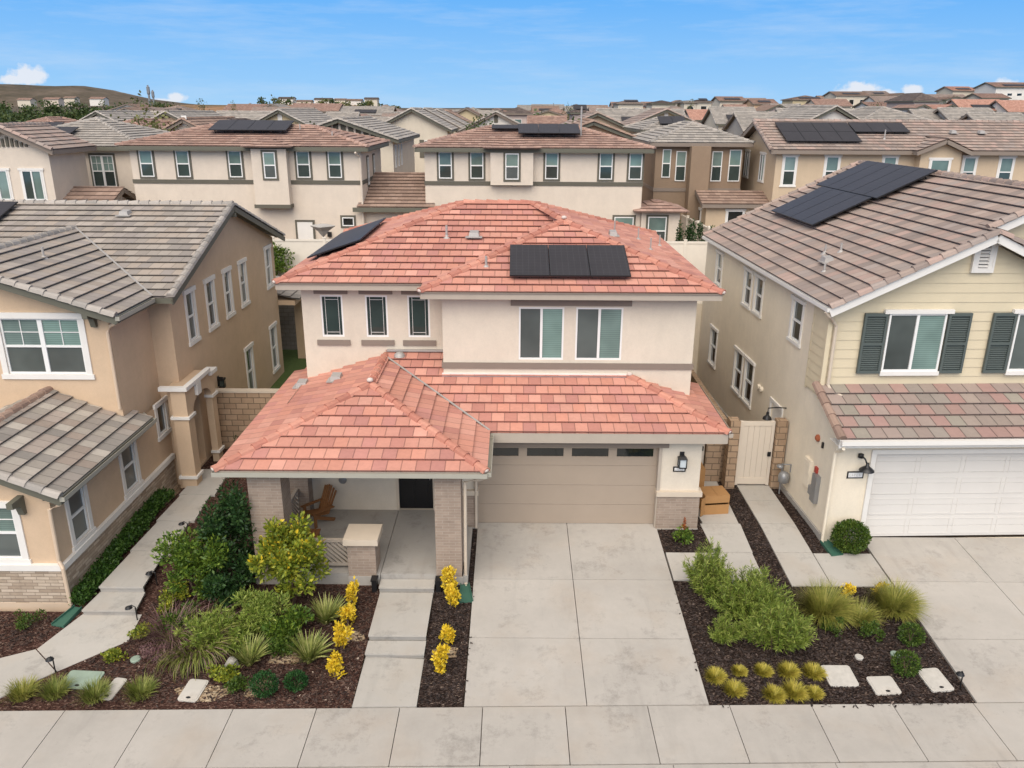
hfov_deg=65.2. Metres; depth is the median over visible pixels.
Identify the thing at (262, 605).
shrub
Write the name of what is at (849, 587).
shrub
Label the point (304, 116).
house
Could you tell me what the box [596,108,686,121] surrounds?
house
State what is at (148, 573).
path light
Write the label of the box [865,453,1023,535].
garage door
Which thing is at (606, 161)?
window
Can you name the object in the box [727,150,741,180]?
window
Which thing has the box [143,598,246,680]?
ornamental grass
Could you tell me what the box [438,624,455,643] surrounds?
golden shrub
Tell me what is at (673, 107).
house
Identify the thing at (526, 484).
garage door
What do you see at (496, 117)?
house
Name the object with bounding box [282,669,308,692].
shrub
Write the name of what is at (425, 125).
house
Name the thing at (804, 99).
house
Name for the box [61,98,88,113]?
tree
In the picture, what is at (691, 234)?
columnar shrub
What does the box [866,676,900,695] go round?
utility lid
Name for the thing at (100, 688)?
ornamental grass
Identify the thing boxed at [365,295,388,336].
window
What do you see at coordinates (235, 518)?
shrub
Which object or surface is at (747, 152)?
window
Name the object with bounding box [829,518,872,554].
shrub
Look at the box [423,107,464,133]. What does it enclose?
house
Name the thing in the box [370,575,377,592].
step light
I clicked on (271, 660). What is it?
sandy soil
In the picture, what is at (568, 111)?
tree
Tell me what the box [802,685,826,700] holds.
grass tuft
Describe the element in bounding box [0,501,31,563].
window
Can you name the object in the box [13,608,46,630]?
shrub
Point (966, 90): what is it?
house
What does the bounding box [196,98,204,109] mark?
tree
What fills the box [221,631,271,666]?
yucca
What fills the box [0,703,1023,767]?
sidewalk
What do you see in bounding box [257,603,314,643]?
shrub
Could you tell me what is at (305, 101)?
house
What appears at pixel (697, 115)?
house
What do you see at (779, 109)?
house
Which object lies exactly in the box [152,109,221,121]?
house
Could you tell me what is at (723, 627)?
shrub
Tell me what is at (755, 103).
house
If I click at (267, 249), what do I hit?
window
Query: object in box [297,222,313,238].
door
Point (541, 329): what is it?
window
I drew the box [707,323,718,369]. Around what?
window
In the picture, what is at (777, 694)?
grass tuft
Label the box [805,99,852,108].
house
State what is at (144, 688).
ornamental grass
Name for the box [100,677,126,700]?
utility lid
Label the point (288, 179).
house
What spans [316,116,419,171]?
house
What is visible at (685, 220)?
vinyl fence
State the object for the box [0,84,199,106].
hill
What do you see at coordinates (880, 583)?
shrub
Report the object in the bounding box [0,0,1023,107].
sky
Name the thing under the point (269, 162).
window
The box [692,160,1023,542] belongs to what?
house
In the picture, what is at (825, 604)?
ornamental grass
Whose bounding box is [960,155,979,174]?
window
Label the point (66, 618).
splash block
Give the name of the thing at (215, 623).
shrub
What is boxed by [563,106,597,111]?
house
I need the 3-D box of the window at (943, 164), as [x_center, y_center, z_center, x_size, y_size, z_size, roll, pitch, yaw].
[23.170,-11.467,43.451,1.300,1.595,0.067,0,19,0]
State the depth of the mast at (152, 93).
338.52 m
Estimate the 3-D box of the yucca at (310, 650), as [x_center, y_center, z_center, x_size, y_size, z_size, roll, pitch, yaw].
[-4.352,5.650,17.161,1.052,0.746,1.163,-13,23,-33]
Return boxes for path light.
[45,656,55,672]
[125,605,137,619]
[145,570,157,585]
[178,521,188,533]
[956,671,964,687]
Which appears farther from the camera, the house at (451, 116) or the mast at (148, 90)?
the mast at (148, 90)
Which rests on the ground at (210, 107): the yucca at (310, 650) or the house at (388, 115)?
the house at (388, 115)
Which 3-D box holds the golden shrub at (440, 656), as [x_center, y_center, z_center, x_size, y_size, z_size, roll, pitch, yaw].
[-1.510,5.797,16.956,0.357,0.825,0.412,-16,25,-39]
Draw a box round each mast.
[146,85,150,103]
[151,90,154,102]
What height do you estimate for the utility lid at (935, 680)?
0.114 m
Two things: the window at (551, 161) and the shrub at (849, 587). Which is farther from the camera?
the window at (551, 161)
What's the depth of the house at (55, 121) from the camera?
61.93 m
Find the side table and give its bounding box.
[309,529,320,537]
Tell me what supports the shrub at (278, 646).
on the mulch bed at (151, 588)
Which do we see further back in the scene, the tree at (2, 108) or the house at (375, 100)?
the house at (375, 100)
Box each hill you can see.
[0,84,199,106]
[399,108,512,110]
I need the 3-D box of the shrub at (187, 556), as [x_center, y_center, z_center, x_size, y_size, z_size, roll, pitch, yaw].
[-7.557,4.279,19.151,1.897,1.871,1.458,0,19,0]
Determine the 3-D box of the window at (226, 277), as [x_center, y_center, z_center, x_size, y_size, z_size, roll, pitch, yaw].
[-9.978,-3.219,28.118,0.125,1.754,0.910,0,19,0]
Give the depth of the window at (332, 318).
23.42 m
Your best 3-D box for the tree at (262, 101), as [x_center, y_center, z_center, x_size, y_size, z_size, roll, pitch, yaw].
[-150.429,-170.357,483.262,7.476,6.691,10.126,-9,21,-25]
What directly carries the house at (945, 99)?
on the ground at (210, 107)
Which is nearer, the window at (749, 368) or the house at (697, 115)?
the window at (749, 368)
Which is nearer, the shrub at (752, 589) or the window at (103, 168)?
the shrub at (752, 589)
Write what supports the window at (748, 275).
in the house at (859, 327)
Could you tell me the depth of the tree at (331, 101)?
519.67 m
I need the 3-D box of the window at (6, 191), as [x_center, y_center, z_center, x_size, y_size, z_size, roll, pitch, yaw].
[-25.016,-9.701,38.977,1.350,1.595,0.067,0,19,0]
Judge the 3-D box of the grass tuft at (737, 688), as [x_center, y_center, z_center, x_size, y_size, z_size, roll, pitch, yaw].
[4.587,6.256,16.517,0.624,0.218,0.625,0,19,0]
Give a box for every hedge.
[68,486,174,605]
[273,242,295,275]
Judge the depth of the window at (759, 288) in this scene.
26.61 m
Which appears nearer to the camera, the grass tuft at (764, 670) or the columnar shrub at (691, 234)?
the grass tuft at (764, 670)
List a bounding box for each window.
[0,168,13,199]
[0,312,95,379]
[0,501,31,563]
[17,168,47,199]
[64,484,96,551]
[88,153,118,187]
[118,441,143,499]
[136,150,156,178]
[153,395,171,441]
[173,151,193,178]
[182,285,201,346]
[203,274,219,332]
[221,265,235,319]
[225,151,244,178]
[237,257,250,308]
[244,341,256,387]
[260,150,278,179]
[263,243,274,289]
[268,321,280,373]
[294,151,312,179]
[320,295,344,336]
[326,151,343,179]
[340,215,355,227]
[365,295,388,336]
[366,155,369,186]
[372,153,374,174]
[395,145,396,167]
[398,144,399,165]
[400,143,402,164]
[407,296,429,336]
[437,152,453,180]
[468,152,484,180]
[503,153,520,181]
[519,307,563,359]
[543,153,560,180]
[575,307,623,359]
[597,153,614,181]
[612,215,635,224]
[626,153,644,181]
[646,215,668,240]
[661,149,671,177]
[674,151,686,180]
[698,207,701,222]
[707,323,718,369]
[710,151,722,180]
[713,249,724,287]
[725,209,746,222]
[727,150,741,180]
[730,345,744,397]
[740,266,754,310]
[740,354,755,409]
[742,149,750,178]
[750,272,765,318]
[757,151,766,182]
[779,154,799,186]
[786,294,806,348]
[822,154,842,176]
[880,314,947,371]
[882,155,900,164]
[928,158,952,171]
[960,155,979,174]
[995,155,1017,179]
[1006,314,1023,370]
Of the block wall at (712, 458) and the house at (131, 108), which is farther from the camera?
the house at (131, 108)
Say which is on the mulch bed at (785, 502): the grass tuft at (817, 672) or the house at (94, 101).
the grass tuft at (817, 672)
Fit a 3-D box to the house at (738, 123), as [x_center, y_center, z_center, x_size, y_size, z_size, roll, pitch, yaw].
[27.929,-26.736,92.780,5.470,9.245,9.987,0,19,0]
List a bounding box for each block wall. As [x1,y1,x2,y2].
[215,388,278,447]
[691,370,726,480]
[703,444,721,481]
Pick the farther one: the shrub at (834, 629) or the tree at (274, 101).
the tree at (274, 101)
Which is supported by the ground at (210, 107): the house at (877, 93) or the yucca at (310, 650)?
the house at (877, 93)
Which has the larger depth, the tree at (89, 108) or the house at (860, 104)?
the tree at (89, 108)
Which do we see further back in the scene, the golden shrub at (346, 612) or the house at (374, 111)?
the house at (374, 111)
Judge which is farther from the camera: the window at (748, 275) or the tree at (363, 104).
the tree at (363, 104)
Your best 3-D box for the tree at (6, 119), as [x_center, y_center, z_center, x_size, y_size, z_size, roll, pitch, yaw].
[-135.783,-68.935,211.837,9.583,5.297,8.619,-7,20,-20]
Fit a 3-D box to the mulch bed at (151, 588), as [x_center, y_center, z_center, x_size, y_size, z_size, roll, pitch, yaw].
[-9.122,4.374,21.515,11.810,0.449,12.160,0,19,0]
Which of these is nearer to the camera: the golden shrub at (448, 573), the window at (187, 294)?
the golden shrub at (448, 573)
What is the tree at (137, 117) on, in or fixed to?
on the ground at (210, 107)
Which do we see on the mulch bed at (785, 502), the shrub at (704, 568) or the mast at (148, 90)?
the shrub at (704, 568)
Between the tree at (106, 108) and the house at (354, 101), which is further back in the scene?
the house at (354, 101)
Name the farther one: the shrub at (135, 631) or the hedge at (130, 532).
the hedge at (130, 532)
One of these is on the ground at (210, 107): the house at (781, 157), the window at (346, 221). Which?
the house at (781, 157)
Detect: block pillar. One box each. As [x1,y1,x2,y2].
[721,417,740,488]
[768,418,788,488]
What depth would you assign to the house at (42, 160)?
39.12 m
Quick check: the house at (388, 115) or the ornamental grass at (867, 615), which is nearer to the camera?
the ornamental grass at (867, 615)
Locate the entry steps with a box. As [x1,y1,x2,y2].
[352,579,434,709]
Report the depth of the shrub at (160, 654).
17.24 m
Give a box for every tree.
[0,100,17,118]
[0,104,23,121]
[0,107,11,113]
[0,114,17,121]
[0,118,25,122]
[8,104,27,119]
[12,102,43,119]
[19,111,55,120]
[38,100,63,115]
[43,112,73,118]
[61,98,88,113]
[62,107,91,119]
[71,112,87,118]
[80,106,100,113]
[90,103,115,110]
[110,90,178,130]
[115,98,143,105]
[145,101,174,107]
[149,102,179,107]
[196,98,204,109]
[257,96,269,103]
[270,94,281,103]
[275,96,295,104]
[316,98,328,102]
[328,99,340,102]
[342,100,350,105]
[355,101,367,105]
[363,100,373,105]
[465,113,493,130]
[564,104,572,119]
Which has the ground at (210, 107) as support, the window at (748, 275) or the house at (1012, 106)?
the house at (1012, 106)
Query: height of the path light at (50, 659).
0.522 m
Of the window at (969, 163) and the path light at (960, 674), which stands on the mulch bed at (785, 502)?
the path light at (960, 674)
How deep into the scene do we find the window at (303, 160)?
40.59 m
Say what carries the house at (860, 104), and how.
on the ground at (210, 107)
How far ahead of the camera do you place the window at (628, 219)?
41.42 m
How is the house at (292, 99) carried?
on the ground at (210, 107)
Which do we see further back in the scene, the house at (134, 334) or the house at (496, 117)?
the house at (496, 117)
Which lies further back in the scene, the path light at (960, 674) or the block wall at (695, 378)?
the block wall at (695, 378)
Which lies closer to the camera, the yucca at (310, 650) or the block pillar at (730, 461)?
the yucca at (310, 650)
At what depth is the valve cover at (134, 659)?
17.26 m
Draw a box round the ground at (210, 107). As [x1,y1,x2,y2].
[10,105,1023,765]
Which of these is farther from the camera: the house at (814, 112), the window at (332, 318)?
the house at (814, 112)
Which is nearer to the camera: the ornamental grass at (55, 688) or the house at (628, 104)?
the ornamental grass at (55, 688)
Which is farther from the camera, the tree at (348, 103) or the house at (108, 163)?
the tree at (348, 103)
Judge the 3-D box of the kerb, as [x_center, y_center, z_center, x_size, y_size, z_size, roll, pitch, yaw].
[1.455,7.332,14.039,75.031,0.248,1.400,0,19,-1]
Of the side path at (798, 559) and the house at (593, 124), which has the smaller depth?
the side path at (798, 559)
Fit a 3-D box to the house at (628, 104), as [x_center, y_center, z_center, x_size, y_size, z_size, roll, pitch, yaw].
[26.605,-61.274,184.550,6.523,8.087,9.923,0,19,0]
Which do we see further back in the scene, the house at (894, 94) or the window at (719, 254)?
the house at (894, 94)
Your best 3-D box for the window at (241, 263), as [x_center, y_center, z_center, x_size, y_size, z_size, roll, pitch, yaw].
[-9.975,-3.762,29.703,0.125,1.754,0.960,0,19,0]
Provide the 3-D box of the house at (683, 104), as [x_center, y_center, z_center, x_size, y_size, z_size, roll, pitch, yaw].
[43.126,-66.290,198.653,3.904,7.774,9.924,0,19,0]
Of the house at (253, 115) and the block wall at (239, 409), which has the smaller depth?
the block wall at (239, 409)
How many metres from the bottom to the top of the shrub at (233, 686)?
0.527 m
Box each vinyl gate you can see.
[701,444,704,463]
[735,420,775,484]
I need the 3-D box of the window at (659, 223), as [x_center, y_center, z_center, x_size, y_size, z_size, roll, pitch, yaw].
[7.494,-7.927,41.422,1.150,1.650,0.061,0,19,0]
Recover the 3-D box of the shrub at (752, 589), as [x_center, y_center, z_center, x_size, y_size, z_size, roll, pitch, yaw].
[5.520,4.811,18.524,2.223,1.437,1.767,0,19,0]
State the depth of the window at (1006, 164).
43.93 m
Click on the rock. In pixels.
(230, 660)
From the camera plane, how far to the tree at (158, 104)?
277.93 m
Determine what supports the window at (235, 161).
in the house at (288, 179)
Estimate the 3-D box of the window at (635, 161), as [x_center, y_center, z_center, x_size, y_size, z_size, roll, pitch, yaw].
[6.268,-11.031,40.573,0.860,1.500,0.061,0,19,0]
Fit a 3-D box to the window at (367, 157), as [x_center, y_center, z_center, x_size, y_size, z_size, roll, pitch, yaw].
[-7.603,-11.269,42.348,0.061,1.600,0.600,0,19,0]
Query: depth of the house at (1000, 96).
204.04 m
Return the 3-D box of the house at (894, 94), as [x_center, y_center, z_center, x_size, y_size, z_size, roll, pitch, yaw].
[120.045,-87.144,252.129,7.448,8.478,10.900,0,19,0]
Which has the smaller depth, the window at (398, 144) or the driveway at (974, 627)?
the driveway at (974, 627)
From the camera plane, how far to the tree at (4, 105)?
259.39 m
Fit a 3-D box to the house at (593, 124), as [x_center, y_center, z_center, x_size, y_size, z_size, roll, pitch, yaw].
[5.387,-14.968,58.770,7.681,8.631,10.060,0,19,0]
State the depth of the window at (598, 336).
22.44 m
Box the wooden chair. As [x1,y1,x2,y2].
[300,484,336,528]
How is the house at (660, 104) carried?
on the ground at (210, 107)
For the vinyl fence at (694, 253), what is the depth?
37.95 m
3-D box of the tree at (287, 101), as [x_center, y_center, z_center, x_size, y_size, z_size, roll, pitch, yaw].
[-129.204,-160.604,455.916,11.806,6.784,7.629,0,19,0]
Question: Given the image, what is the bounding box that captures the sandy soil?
[174,631,457,701]
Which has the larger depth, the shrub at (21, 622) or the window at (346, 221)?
the window at (346, 221)
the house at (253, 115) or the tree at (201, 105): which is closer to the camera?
the house at (253, 115)
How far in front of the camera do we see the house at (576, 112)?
123.37 m
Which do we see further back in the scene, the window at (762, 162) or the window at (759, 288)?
the window at (762, 162)
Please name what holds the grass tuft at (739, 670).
on the mulch bed at (785, 502)
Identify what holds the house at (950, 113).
on the ground at (210, 107)
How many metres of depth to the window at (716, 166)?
46.84 m
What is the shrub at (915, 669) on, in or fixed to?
on the mulch bed at (785, 502)
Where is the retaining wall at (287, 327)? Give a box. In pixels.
[278,305,297,349]
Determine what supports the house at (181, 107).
on the ground at (210, 107)
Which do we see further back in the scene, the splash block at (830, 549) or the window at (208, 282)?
the window at (208, 282)
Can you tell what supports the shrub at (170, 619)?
on the mulch bed at (151, 588)
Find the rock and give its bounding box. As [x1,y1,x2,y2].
[225,656,238,669]
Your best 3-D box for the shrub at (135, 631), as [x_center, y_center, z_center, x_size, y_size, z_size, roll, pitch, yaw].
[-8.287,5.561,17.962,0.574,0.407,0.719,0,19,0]
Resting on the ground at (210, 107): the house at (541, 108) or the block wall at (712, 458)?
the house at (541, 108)
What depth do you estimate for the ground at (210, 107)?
22.36 m
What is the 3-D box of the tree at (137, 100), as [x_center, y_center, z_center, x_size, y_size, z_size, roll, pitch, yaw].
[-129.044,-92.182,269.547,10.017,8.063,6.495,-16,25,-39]
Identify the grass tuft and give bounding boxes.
[703,665,729,684]
[722,677,748,698]
[731,664,748,676]
[752,661,774,677]
[761,681,787,704]
[773,660,802,679]
[780,679,810,701]
[801,662,827,680]
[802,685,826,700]
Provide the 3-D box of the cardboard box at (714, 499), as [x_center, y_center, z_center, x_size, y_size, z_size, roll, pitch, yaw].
[5.728,3.369,22.995,0.880,0.589,0.750,-2,19,-7]
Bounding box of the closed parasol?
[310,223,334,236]
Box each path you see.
[0,469,226,697]
[665,481,890,586]
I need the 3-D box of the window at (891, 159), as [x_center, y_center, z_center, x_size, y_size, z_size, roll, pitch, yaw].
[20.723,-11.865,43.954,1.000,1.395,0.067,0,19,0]
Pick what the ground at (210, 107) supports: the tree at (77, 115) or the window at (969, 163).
the tree at (77, 115)
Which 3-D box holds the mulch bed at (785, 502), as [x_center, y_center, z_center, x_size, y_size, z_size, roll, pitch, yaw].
[3.781,4.778,20.549,11.360,0.449,9.597,0,19,0]
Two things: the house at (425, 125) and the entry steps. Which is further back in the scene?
the house at (425, 125)
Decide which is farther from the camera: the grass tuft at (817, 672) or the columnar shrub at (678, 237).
the columnar shrub at (678, 237)
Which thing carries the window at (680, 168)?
in the house at (684, 161)
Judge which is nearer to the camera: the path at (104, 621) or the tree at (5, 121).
the path at (104, 621)
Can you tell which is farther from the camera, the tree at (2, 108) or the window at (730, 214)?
the tree at (2, 108)
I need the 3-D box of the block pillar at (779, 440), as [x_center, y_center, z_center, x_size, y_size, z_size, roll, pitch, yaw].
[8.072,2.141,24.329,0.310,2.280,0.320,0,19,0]
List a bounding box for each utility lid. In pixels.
[63,670,104,688]
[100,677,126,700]
[178,679,208,702]
[821,665,858,686]
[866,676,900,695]
[918,668,953,692]
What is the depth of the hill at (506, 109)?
3803.94 m
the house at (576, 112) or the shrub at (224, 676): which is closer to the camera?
the shrub at (224, 676)
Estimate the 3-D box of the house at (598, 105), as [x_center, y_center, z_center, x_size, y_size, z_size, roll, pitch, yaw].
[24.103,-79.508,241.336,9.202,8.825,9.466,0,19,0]
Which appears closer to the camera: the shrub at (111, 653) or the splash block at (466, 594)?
the shrub at (111, 653)
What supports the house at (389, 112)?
on the ground at (210, 107)
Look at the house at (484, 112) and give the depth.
135.83 m
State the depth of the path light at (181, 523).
21.58 m
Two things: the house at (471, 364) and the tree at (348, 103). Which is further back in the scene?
the tree at (348, 103)
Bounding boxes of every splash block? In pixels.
[51,605,81,627]
[459,583,472,602]
[820,539,842,555]
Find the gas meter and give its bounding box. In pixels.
[777,463,791,493]
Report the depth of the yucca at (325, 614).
18.36 m
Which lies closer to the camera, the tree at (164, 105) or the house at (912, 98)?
the house at (912, 98)
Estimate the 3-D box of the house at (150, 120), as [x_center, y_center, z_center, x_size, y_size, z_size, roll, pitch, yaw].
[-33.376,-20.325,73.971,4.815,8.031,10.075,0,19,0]
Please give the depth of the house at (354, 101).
604.08 m
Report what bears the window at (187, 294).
in the house at (134, 334)
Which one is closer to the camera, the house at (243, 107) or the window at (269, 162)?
the window at (269, 162)
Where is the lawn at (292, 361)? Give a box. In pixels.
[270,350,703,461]
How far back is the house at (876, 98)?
230.94 m
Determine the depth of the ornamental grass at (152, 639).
17.87 m
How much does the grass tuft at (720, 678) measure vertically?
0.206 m
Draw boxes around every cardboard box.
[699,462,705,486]
[699,485,729,516]
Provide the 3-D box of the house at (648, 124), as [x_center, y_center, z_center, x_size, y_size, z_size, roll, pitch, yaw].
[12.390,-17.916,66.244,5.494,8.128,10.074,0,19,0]
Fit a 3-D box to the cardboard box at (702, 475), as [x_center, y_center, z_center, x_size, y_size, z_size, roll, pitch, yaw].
[5.483,2.842,24.110,0.500,0.862,0.554,0,19,-1]
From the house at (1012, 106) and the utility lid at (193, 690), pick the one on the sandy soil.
the utility lid at (193, 690)
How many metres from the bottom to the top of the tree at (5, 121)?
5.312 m
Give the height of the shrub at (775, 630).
1.299 m
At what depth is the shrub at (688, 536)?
21.36 m
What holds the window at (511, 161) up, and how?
in the house at (580, 168)
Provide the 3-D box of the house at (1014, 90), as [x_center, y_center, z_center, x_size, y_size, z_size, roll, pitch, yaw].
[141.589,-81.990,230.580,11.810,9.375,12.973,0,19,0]
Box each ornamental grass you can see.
[0,673,44,704]
[34,671,79,700]
[70,675,112,705]
[119,673,161,706]
[126,596,210,665]
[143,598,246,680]
[793,575,863,630]
[841,593,886,628]
[861,574,933,624]
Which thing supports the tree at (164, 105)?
on the ground at (210, 107)
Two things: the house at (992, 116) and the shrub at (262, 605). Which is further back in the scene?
the house at (992, 116)
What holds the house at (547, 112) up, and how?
on the ground at (210, 107)
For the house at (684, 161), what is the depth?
46.85 m
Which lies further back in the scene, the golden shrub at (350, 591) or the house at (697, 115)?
the house at (697, 115)
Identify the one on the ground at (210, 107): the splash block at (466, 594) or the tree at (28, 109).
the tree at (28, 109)
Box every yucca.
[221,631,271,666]
[283,628,334,664]
[303,591,351,624]
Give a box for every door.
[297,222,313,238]
[399,478,432,507]
[478,447,657,523]
[771,404,780,420]
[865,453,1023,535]
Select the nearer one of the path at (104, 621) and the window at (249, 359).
the path at (104, 621)
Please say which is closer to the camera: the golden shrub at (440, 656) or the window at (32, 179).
the golden shrub at (440, 656)
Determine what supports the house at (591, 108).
on the ground at (210, 107)
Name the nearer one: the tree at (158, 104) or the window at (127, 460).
the window at (127, 460)
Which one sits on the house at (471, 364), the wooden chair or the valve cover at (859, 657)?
the wooden chair
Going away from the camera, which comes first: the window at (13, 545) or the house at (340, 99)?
the window at (13, 545)
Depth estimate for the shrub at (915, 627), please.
17.79 m
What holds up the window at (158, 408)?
in the house at (134, 334)
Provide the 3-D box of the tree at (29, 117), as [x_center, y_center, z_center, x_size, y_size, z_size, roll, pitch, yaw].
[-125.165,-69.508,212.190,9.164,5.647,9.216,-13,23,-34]
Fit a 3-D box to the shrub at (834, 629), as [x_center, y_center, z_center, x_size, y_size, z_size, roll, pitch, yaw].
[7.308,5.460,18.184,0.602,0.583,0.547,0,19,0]
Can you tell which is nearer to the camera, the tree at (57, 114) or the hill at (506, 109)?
the tree at (57, 114)
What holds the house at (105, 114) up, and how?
on the ground at (210, 107)
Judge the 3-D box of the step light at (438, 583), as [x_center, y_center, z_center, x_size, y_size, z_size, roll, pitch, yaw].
[-1.790,4.900,19.523,0.160,0.359,0.240,0,19,0]
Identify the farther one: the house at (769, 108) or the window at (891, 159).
the house at (769, 108)
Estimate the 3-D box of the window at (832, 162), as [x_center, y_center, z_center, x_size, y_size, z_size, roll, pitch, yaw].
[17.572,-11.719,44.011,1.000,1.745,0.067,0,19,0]
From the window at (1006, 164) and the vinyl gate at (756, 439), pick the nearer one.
the vinyl gate at (756, 439)
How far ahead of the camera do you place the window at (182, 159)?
40.59 m
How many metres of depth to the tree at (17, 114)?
278.55 m
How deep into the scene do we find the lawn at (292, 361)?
36.01 m
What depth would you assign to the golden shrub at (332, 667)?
16.75 m
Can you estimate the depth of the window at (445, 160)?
40.60 m
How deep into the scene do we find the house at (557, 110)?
200.60 m
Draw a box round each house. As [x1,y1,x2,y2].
[0,122,135,200]
[0,199,305,611]
[11,116,77,125]
[17,98,36,106]
[42,97,64,106]
[53,117,169,194]
[63,96,79,105]
[79,110,155,122]
[89,97,108,105]
[108,104,155,109]
[114,120,389,238]
[117,107,145,109]
[122,118,171,129]
[144,107,177,110]
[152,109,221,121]
[162,115,234,130]
[166,105,197,109]
[210,199,732,588]
[213,118,250,123]
[216,110,271,119]
[221,104,277,110]
[251,107,314,110]
[257,108,331,126]
[263,104,289,106]
[277,97,295,104]
[291,103,343,113]
[296,100,313,102]
[313,98,332,102]
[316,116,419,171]
[325,111,360,117]
[334,98,346,103]
[340,106,396,116]
[345,99,362,104]
[353,106,689,240]
[364,97,379,105]
[372,116,393,121]
[380,111,400,116]
[382,113,396,116]
[385,107,457,171]
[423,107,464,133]
[435,108,469,125]
[445,110,472,123]
[452,109,480,111]
[455,110,520,132]
[456,107,483,122]
[479,110,494,116]
[503,107,532,123]
[517,105,546,110]
[527,115,566,123]
[531,104,563,108]
[531,106,559,112]
[532,110,562,115]
[549,108,566,114]
[561,111,625,131]
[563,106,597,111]
[567,105,586,119]
[570,118,635,139]
[586,105,607,106]
[587,107,609,110]
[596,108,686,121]
[611,100,645,108]
[622,108,701,132]
[623,116,685,133]
[632,121,755,227]
[644,100,676,108]
[667,106,684,110]
[675,100,698,108]
[685,109,707,122]
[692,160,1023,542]
[693,98,713,108]
[695,118,1023,227]
[701,106,755,129]
[711,96,745,106]
[721,104,747,106]
[722,111,778,135]
[743,99,778,107]
[755,104,785,111]
[767,105,859,118]
[769,103,799,107]
[774,108,786,111]
[780,95,824,104]
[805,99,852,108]
[822,91,869,108]
[849,106,931,119]
[852,102,886,108]
[861,96,896,101]
[864,91,889,95]
[884,93,942,107]
[885,93,904,95]
[892,104,931,111]
[906,109,943,119]
[927,94,964,97]
[927,104,957,108]
[932,107,994,119]
[934,86,974,95]
[936,96,964,103]
[945,99,999,111]
[958,112,1023,119]
[963,93,1011,99]
[973,82,1023,99]
[989,100,1023,114]
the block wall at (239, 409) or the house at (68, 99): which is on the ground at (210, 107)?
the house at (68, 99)
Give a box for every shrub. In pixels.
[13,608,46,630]
[100,647,128,663]
[127,621,156,639]
[137,642,179,661]
[150,526,230,601]
[154,600,200,633]
[156,572,190,614]
[172,603,263,653]
[195,477,257,586]
[200,571,249,609]
[204,662,240,682]
[223,673,250,693]
[230,585,294,638]
[245,511,331,605]
[248,669,278,698]
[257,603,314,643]
[265,634,298,658]
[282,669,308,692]
[326,650,346,679]
[332,620,354,649]
[335,602,356,625]
[345,575,359,607]
[430,644,449,673]
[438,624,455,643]
[440,565,457,590]
[444,583,460,607]
[671,517,693,544]
[675,220,683,240]
[682,537,733,600]
[684,218,696,240]
[696,221,704,240]
[704,558,797,621]
[707,612,745,645]
[735,597,818,655]
[819,614,845,637]
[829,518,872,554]
[840,582,856,597]
[858,620,885,641]
[870,581,888,594]
[890,649,922,677]
[896,622,926,646]
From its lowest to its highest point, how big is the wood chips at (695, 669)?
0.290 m
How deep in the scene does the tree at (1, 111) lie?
214.07 m
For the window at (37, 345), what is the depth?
21.27 m
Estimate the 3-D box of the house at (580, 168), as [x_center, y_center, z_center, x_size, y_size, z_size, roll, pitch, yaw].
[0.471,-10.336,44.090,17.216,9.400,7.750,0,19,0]
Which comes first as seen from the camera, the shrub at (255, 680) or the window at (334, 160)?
the shrub at (255, 680)
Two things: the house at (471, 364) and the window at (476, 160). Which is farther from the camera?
the window at (476, 160)
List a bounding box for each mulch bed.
[0,448,379,710]
[417,482,974,707]
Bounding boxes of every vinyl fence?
[272,237,707,275]
[680,214,710,240]
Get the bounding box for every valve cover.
[130,655,140,662]
[855,654,863,660]
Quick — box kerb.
[360,761,1023,767]
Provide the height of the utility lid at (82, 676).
0.104 m
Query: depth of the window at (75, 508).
19.48 m
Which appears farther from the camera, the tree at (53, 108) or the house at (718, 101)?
the tree at (53, 108)
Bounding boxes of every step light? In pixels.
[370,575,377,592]
[435,576,441,591]
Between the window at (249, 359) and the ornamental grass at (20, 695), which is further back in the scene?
the window at (249, 359)
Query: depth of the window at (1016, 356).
21.39 m
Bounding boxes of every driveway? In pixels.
[464,523,708,710]
[866,537,1023,702]
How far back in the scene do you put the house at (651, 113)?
79.61 m
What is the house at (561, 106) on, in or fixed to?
on the ground at (210, 107)
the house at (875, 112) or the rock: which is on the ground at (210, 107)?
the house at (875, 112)
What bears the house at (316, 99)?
on the ground at (210, 107)
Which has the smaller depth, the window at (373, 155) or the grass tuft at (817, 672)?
the grass tuft at (817, 672)
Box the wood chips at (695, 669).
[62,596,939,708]
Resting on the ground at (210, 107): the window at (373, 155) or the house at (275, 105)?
the house at (275, 105)
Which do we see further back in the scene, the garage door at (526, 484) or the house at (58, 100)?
the house at (58, 100)
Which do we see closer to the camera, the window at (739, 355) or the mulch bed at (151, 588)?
the mulch bed at (151, 588)
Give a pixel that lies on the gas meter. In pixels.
(783, 477)
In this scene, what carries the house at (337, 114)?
on the ground at (210, 107)
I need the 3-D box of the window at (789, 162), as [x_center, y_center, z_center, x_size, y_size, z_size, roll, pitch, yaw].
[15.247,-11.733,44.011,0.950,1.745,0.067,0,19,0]
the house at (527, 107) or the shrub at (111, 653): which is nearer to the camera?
the shrub at (111, 653)
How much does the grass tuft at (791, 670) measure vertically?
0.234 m
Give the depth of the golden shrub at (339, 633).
17.47 m
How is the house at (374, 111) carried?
on the ground at (210, 107)
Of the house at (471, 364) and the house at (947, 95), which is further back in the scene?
the house at (947, 95)

